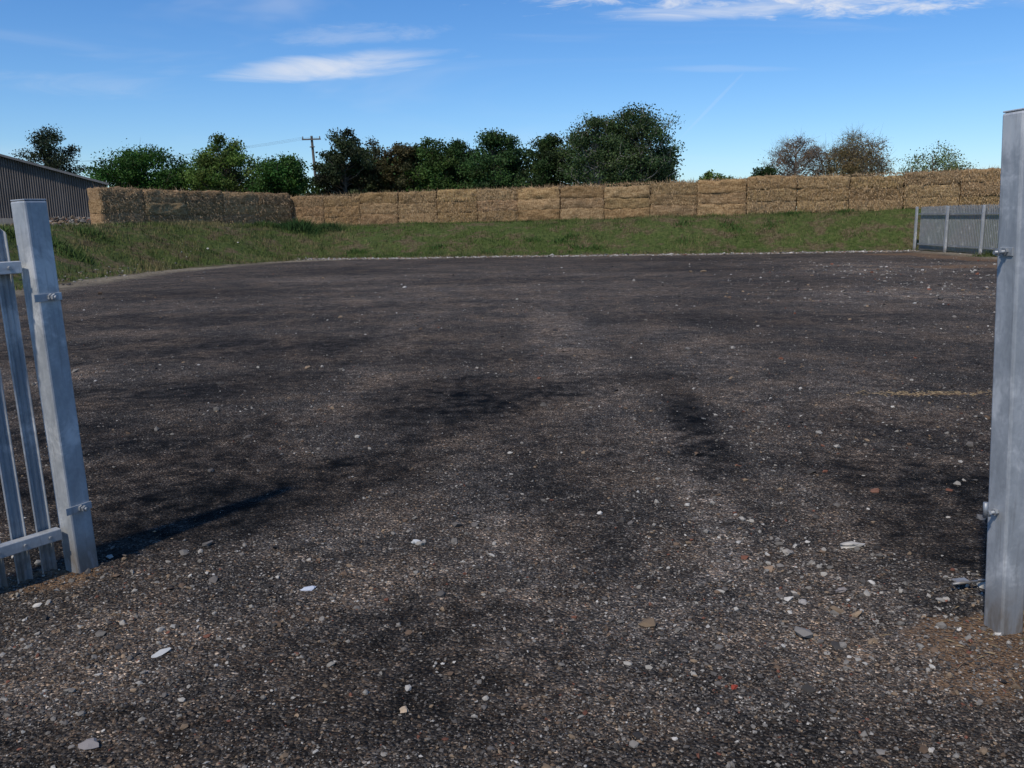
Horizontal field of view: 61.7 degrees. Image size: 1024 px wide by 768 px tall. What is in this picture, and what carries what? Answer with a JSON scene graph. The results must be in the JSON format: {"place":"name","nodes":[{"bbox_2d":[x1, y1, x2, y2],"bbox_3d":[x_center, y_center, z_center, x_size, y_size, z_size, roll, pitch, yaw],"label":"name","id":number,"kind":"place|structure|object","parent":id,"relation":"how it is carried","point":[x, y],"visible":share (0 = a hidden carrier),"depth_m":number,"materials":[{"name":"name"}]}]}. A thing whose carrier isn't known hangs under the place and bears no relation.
{"place":"outdoors","nodes":[
{"label":"outdoors","id":0,"kind":"place"},
{"bbox_2d":[0,249,1023,767],"bbox_3d":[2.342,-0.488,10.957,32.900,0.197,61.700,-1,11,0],"label":"gravel yard","id":1,"kind":"structure","parent":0,"point":[198,503],"depth_m":5.12,"materials":[{"name":"grey gravel"}]},
{"bbox_2d":[10,199,97,573],"bbox_3d":[-2.122,0.078,3.995,0.198,1.836,0.165,-3,11,0],"label":"steel gate post","id":2,"kind":"object","parent":1,"relation":"on","point":[43,296],"visible":0.94,"depth_m":3.95,"materials":[{"name":"silver metal"}]},
{"bbox_2d":[0,229,61,586],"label":"palisade gate","id":3,"kind":"structure","parent":2,"relation":"attached to","point":[21,543],"depth_m":3.92,"materials":[{"name":"metal"}]},
{"bbox_2d":[78,738,98,749],"bbox_3d":[-1.329,1.135,2.699,0.068,0.031,0.044,-2,11,-4],"label":"stone fragment","id":4,"kind":"object","parent":1,"relation":"on","point":[91,743],"visible":1,"depth_m":2.69,"materials":[{"name":"grey stone"}]},
{"bbox_2d":[151,647,170,657],"bbox_3d":[-1.347,1.033,3.294,0.079,0.018,0.042,-23,15,-36],"label":"stone fragment","id":5,"kind":"object","parent":1,"relation":"on","point":[160,652],"visible":1,"depth_m":3.29,"materials":[{"name":"white stone"}]},
{"bbox_2d":[301,586,315,590],"bbox_3d":[-0.916,0.919,3.854,0.075,0.018,0.039,-10,13,-15],"label":"stone fragment","id":6,"kind":"object","parent":1,"relation":"on","point":[309,588],"visible":1,"depth_m":3.84,"materials":[{"name":"white stone"}]},
{"bbox_2d":[399,706,408,712],"bbox_3d":[-0.360,1.092,2.872,0.032,0.024,0.030,-8,11,2],"label":"stone fragment","id":7,"kind":"object","parent":1,"relation":"on","point":[403,709],"visible":1,"depth_m":2.87,"materials":[{"name":"beige stone"}]},
{"bbox_2d":[0,252,1023,767],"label":"gravel pebbles","id":8,"kind":"object","parent":1,"relation":"on","point":[650,622],"visible":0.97,"depth_m":3.33,"materials":[{"name":"stone"}]},
{"bbox_2d":[294,249,920,260],"bbox_3d":[3.794,-5.933,39.494,28.448,0.233,2.425,0,11,6],"label":"crushed stone edging","id":9,"kind":"object","parent":1,"relation":"on","point":[627,254],"visible":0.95,"depth_m":39.19,"materials":[{"name":"grey gravel"}]},
{"bbox_2d":[731,684,737,689],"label":"stone fragment","id":10,"kind":"object","parent":1,"relation":"on","point":[733,686],"visible":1,"depth_m":2.96,"materials":[{"name":"red stone"}]},
{"bbox_2d":[763,565,774,571],"bbox_3d":[1.195,0.859,3.983,0.051,0.032,0.044,-8,4,23],"label":"stone fragment","id":11,"kind":"object","parent":1,"relation":"on","point":[771,568],"visible":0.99,"depth_m":3.97,"materials":[{"name":"beige stone"}]},
{"bbox_2d":[782,549,793,555],"bbox_3d":[1.347,0.820,4.185,0.064,0.036,0.042,-10,14,-39],"label":"stone fragment","id":12,"kind":"object","parent":1,"relation":"on","point":[786,552],"visible":1,"depth_m":4.17,"materials":[{"name":"grey stone"}]},
{"bbox_2d":[798,599,806,604],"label":"stone fragment","id":13,"kind":"object","parent":1,"relation":"on","point":[802,601],"visible":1,"depth_m":3.63,"materials":[{"name":"grey stone"}]},
{"bbox_2d":[835,587,846,592],"bbox_3d":[1.435,0.898,3.739,0.059,0.025,0.044,0,-3,-38],"label":"stone fragment","id":14,"kind":"object","parent":1,"relation":"on","point":[841,590],"visible":1,"depth_m":3.72,"materials":[{"name":"grey stone"}]},
{"bbox_2d":[840,541,865,548],"bbox_3d":[1.699,0.805,4.281,0.150,0.043,0.073,-3,-1,-24],"label":"stone fragment","id":15,"kind":"object","parent":1,"relation":"on","point":[849,544],"visible":0.94,"depth_m":4.25,"materials":[{"name":"grey stone"}]},
{"bbox_2d":[870,488,879,492],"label":"stone fragment","id":16,"kind":"object","parent":1,"relation":"on","point":[875,490],"visible":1,"depth_m":5.10,"materials":[{"name":"brown stone"}]},
{"bbox_2d":[836,390,991,396],"bbox_3d":[3.926,0.079,7.838,1.950,0.025,0.364,-1,11,0],"label":"loose straw","id":17,"kind":"object","parent":1,"relation":"on","point":[897,393],"visible":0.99,"depth_m":7.83,"materials":[{"name":"beige plant"}]},
{"bbox_2d":[881,606,1022,680],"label":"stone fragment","id":18,"kind":"object","parent":1,"relation":"on","point":[960,645],"visible":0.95,"depth_m":3.29,"materials":[{"name":"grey stone"}]},
{"bbox_2d":[913,204,998,254],"bbox_3d":[18.383,-3.667,21.096,0.214,2.030,36.160,-1,11,0],"label":"palisade fence","id":19,"kind":"object","parent":1,"relation":"on","point":[983,229],"visible":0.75,"depth_m":35.44,"materials":[{"name":"metal"}]},
{"bbox_2d":[951,578,984,584],"bbox_3d":[1.981,0.860,3.751,0.160,0.015,0.053,-3,11,-11],"label":"gate drop bolt","id":20,"kind":"object","parent":1,"relation":"on","point":[958,581],"visible":0.97,"depth_m":3.73,"materials":[{"name":"metal"}]},
{"bbox_2d":[968,250,997,257],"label":"weed clump","id":21,"kind":"object","parent":1,"relation":"on","point":[986,254],"visible":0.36,"depth_m":32.72,"materials":[{"name":"green plant"}]},
{"bbox_2d":[983,108,1023,635],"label":"steel gate post","id":22,"kind":"object","parent":1,"relation":"on","point":[1003,509],"visible":0.91,"depth_m":3.19,"materials":[{"name":"silver metal"}]},
{"bbox_2d":[0,0,1023,209],"label":"sky","id":23,"kind":"structure","parent":0,"point":[742,74],"materials":[{"name":"blue"}]},
{"bbox_3d":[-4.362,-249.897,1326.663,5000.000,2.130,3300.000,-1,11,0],"label":"ground","id":24,"kind":"structure","parent":0,"visible":0},
{"bbox_2d":[2,215,90,225],"bbox_3d":[-26.289,-9.138,48.774,17.957,0.877,10.620,-1,11,0],"label":"rubble heap","id":25,"kind":"object","parent":24,"relation":"on","point":[57,220],"visible":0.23,"depth_m":48.28,"materials":[{"name":"stone"}]},
{"bbox_2d":[9,123,91,174],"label":"pine tree","id":26,"kind":"object","parent":24,"relation":"on","point":[46,139],"visible":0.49,"depth_m":81.70,"materials":[{"name":"green plant"}]},
{"bbox_2d":[0,154,108,223],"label":"corrugated barn","id":27,"kind":"structure","parent":24,"relation":"on","point":[63,193],"depth_m":64.44,"materials":[{"name":"metal"}]},
{"bbox_2d":[83,137,197,190],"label":"hawthorn tree","id":28,"kind":"object","parent":24,"relation":"on","point":[128,165],"visible":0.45,"depth_m":75.79,"materials":[{"name":"green plant"}]},
{"bbox_2d":[177,131,263,192],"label":"lime tree","id":29,"kind":"object","parent":24,"relation":"on","point":[226,160],"visible":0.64,"depth_m":74.53,"materials":[{"name":"green plant"}]},
{"bbox_2d":[144,174,325,195],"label":"distant hedge","id":30,"kind":"object","parent":24,"relation":"on","point":[307,189],"visible":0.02,"depth_m":80.95,"materials":[{"name":"green plant"}]},
{"bbox_2d":[242,151,318,196],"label":"hawthorn tree","id":31,"kind":"object","parent":24,"relation":"on","point":[284,174],"visible":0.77,"depth_m":71.78,"materials":[{"name":"green plant"}]},
{"bbox_2d":[302,136,320,175],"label":"utility pole","id":32,"kind":"object","parent":24,"relation":"on","point":[312,146],"visible":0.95,"depth_m":87.82,"materials":[{"name":"wood"}]},
{"bbox_2d":[310,127,377,195],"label":"holm oak tree","id":33,"kind":"object","parent":24,"relation":"on","point":[334,172],"visible":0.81,"depth_m":76.77,"materials":[{"name":"green plant"}]},
{"bbox_2d":[347,135,406,192],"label":"holm oak tree","id":34,"kind":"object","parent":24,"relation":"on","point":[377,150],"visible":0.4,"depth_m":78.08,"materials":[{"name":"green plant"}]},
{"bbox_2d":[371,141,426,192],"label":"copper beech tree","id":35,"kind":"object","parent":24,"relation":"on","point":[398,150],"visible":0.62,"depth_m":77.91,"materials":[{"name":"brown plant"}]},
{"bbox_2d":[392,136,467,191],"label":"field maple tree","id":36,"kind":"object","parent":24,"relation":"on","point":[434,155],"visible":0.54,"depth_m":77.08,"materials":[{"name":"green plant"}]},
{"bbox_2d":[439,137,491,187],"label":"field maple tree","id":37,"kind":"object","parent":24,"relation":"on","point":[459,147],"visible":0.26,"depth_m":79.56,"materials":[{"name":"green plant"}]},
{"bbox_2d":[455,127,530,189],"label":"field maple tree","id":38,"kind":"object","parent":24,"relation":"on","point":[492,142],"visible":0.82,"depth_m":76.47,"materials":[{"name":"green plant"}]},
{"bbox_2d":[0,206,998,289],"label":"grass bank","id":39,"kind":"structure","parent":24,"relation":"on","point":[885,222],"depth_m":41.60,"materials":[{"name":"green plant"}]},
{"bbox_2d":[1,226,15,240],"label":"weed clump","id":40,"kind":"object","parent":39,"relation":"on","point":[5,229],"visible":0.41,"depth_m":30.47,"materials":[{"name":"green plant"}]},
{"bbox_2d":[51,235,71,253],"bbox_3d":[-17.006,-5.114,31.544,2.990,1.274,1.558,3,11,20],"label":"weed clump","id":41,"kind":"object","parent":39,"relation":"on","point":[55,242],"visible":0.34,"depth_m":31.66,"materials":[{"name":"green plant"}]},
{"bbox_2d":[53,244,113,268],"bbox_3d":[-15.902,-4.657,31.168,2.843,1.097,2.027,-1,11,0],"label":"weed clump","id":42,"kind":"object","parent":39,"relation":"on","point":[77,253],"visible":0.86,"depth_m":31.22,"materials":[{"name":"green plant"}]},
{"bbox_2d":[55,225,117,245],"bbox_3d":[-17.084,-5.868,34.733,2.939,1.176,1.905,-4,11,-13],"label":"weed clump","id":43,"kind":"object","parent":39,"relation":"on","point":[94,233],"visible":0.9,"depth_m":34.55,"materials":[{"name":"green plant"}]},
{"bbox_2d":[87,186,291,224],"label":"straw bale wall","id":44,"kind":"structure","parent":39,"relation":"on","point":[96,206],"depth_m":47.01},
{"bbox_2d":[86,183,293,224],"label":"loose straw strands","id":45,"kind":"object","parent":44,"relation":"attached to","point":[237,213],"visible":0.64,"depth_m":48.09,"materials":[{"name":"beige plant"}]},
{"bbox_2d":[248,220,279,229],"bbox_3d":[-13.027,-8.416,46.296,4.124,1.025,2.504,-4,11,-16],"label":"weed clump","id":46,"kind":"object","parent":39,"relation":"on","point":[267,223],"visible":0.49,"depth_m":45.82,"materials":[{"name":"green plant"}]},
{"bbox_2d":[272,215,326,237],"bbox_3d":[-11.718,-8.542,46.693,3.852,1.273,3.507,9,15,42],"label":"weed clump","id":47,"kind":"object","parent":39,"relation":"on","point":[304,225],"visible":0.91,"depth_m":46.31,"materials":[{"name":"green plant"}]},
{"bbox_2d":[314,220,348,232],"bbox_3d":[-10.081,-8.776,47.639,3.460,0.814,2.301,3,11,20],"label":"weed clump","id":48,"kind":"object","parent":39,"relation":"on","point":[328,225],"visible":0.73,"depth_m":47.52,"materials":[{"name":"green plant"}]},
{"bbox_2d":[345,249,366,254],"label":"weed clump","id":49,"kind":"object","parent":39,"relation":"on","point":[353,250],"visible":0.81,"depth_m":42.91,"materials":[{"name":"green plant"}]},
{"bbox_2d":[348,246,366,253],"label":"weed clump","id":50,"kind":"object","parent":39,"relation":"on","point":[362,250],"visible":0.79,"depth_m":43.11,"materials":[{"name":"green plant"}]},
{"bbox_2d":[424,243,447,250],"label":"weed clump","id":51,"kind":"object","parent":39,"relation":"on","point":[439,245],"visible":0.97,"depth_m":43.01,"materials":[{"name":"green plant"}]},
{"bbox_2d":[475,248,501,254],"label":"weed clump","id":52,"kind":"object","parent":39,"relation":"on","point":[494,252],"visible":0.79,"depth_m":41.54,"materials":[{"name":"green plant"}]},
{"bbox_2d":[520,234,542,243],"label":"weed clump","id":53,"kind":"object","parent":39,"relation":"on","point":[534,239],"visible":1,"depth_m":42.87,"materials":[{"name":"green plant"}]},
{"bbox_2d":[546,236,573,245],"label":"weed clump","id":54,"kind":"object","parent":39,"relation":"on","point":[559,240],"visible":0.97,"depth_m":42.51,"materials":[{"name":"green plant"}]},
{"bbox_2d":[559,232,580,239],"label":"weed clump","id":55,"kind":"object","parent":39,"relation":"on","point":[569,236],"visible":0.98,"depth_m":42.93,"materials":[{"name":"green plant"}]},
{"bbox_2d":[563,241,590,250],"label":"weed clump","id":56,"kind":"object","parent":39,"relation":"on","point":[575,246],"visible":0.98,"depth_m":41.54,"materials":[{"name":"green plant"}]},
{"bbox_2d":[584,242,606,251],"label":"weed clump","id":57,"kind":"object","parent":39,"relation":"on","point":[591,247],"visible":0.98,"depth_m":41.26,"materials":[{"name":"green plant"}]},
{"bbox_2d":[290,168,1000,224],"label":"straw bale wall","id":58,"kind":"structure","parent":39,"relation":"on","point":[631,201],"depth_m":46.14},
{"bbox_2d":[290,166,1000,223],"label":"loose straw strands","id":59,"kind":"object","parent":58,"relation":"attached to","point":[627,183],"visible":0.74,"depth_m":45.12,"materials":[{"name":"beige plant"}]},
{"bbox_2d":[669,219,694,229],"bbox_3d":[8.525,-8.048,43.162,2.125,0.687,1.263,-8,13,-33],"label":"weed clump","id":60,"kind":"object","parent":39,"relation":"on","point":[677,224],"visible":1,"depth_m":43.18,"materials":[{"name":"green plant"}]},
{"bbox_2d":[670,236,697,244],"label":"weed clump","id":61,"kind":"object","parent":39,"relation":"on","point":[680,241],"visible":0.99,"depth_m":41.61,"materials":[{"name":"green plant"}]},
{"bbox_2d":[717,220,735,229],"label":"weed clump","id":62,"kind":"object","parent":39,"relation":"on","point":[723,224],"visible":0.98,"depth_m":42.78,"materials":[{"name":"green plant"}]},
{"bbox_2d":[725,222,746,233],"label":"weed clump","id":63,"kind":"object","parent":39,"relation":"on","point":[735,228],"visible":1,"depth_m":42.22,"materials":[{"name":"green plant"}]},
{"bbox_2d":[754,216,783,230],"bbox_3d":[12.630,-7.836,42.134,1.714,0.828,1.487,5,12,28],"label":"weed clump","id":64,"kind":"object","parent":39,"relation":"on","point":[770,226],"visible":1,"depth_m":42.11,"materials":[{"name":"green plant"}]},
{"bbox_2d":[773,209,805,216],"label":"weed clump","id":65,"kind":"object","parent":39,"relation":"on","point":[796,212],"visible":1,"depth_m":42.99,"materials":[{"name":"green plant"}]},
{"bbox_2d":[830,208,862,215],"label":"weed clump","id":66,"kind":"object","parent":39,"relation":"on","point":[842,210],"visible":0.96,"depth_m":42.56,"materials":[{"name":"green plant"}]},
{"bbox_2d":[323,146,682,195],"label":"distant hedge","id":67,"kind":"object","parent":24,"relation":"on","point":[524,159],"visible":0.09,"depth_m":79.00,"materials":[{"name":"green plant"}]},
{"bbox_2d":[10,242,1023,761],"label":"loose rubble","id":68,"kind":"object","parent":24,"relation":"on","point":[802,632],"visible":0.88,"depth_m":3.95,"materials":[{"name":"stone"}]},
{"bbox_2d":[514,132,582,187],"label":"holm oak tree","id":69,"kind":"object","parent":24,"relation":"on","point":[545,165],"visible":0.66,"depth_m":76.66,"materials":[{"name":"green plant"}]},
{"bbox_2d":[550,109,643,186],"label":"birch tree","id":70,"kind":"object","parent":24,"relation":"on","point":[592,166],"visible":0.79,"depth_m":74.03,"materials":[{"name":"green plant"}]},
{"bbox_2d":[599,102,685,186],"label":"birch tree","id":71,"kind":"object","parent":24,"relation":"on","point":[656,159],"visible":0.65,"depth_m":74.67,"materials":[{"name":"green plant"}]},
{"bbox_2d":[697,169,735,182],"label":"elder bush","id":72,"kind":"object","parent":24,"relation":"on","point":[709,175],"visible":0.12,"depth_m":87.03,"materials":[{"name":"green plant"}]},
{"bbox_2d":[749,165,781,176],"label":"elder bush","id":73,"kind":"object","parent":24,"relation":"on","point":[767,170],"visible":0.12,"depth_m":87.37,"materials":[{"name":"green plant"}]},
{"bbox_2d":[754,131,834,176],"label":"ash tree","id":74,"kind":"object","parent":24,"relation":"on","point":[810,154],"visible":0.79,"depth_m":91.45,"materials":[{"name":"brown plant"}]},
{"bbox_2d":[806,125,899,176],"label":"ash tree","id":75,"kind":"object","parent":24,"relation":"on","point":[848,157],"visible":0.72,"depth_m":90.34,"materials":[{"name":"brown plant"}]},
{"bbox_2d":[893,140,978,173],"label":"willow tree","id":76,"kind":"object","parent":24,"relation":"on","point":[937,162],"visible":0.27,"depth_m":86.91,"materials":[{"name":"green plant"}]}
]}

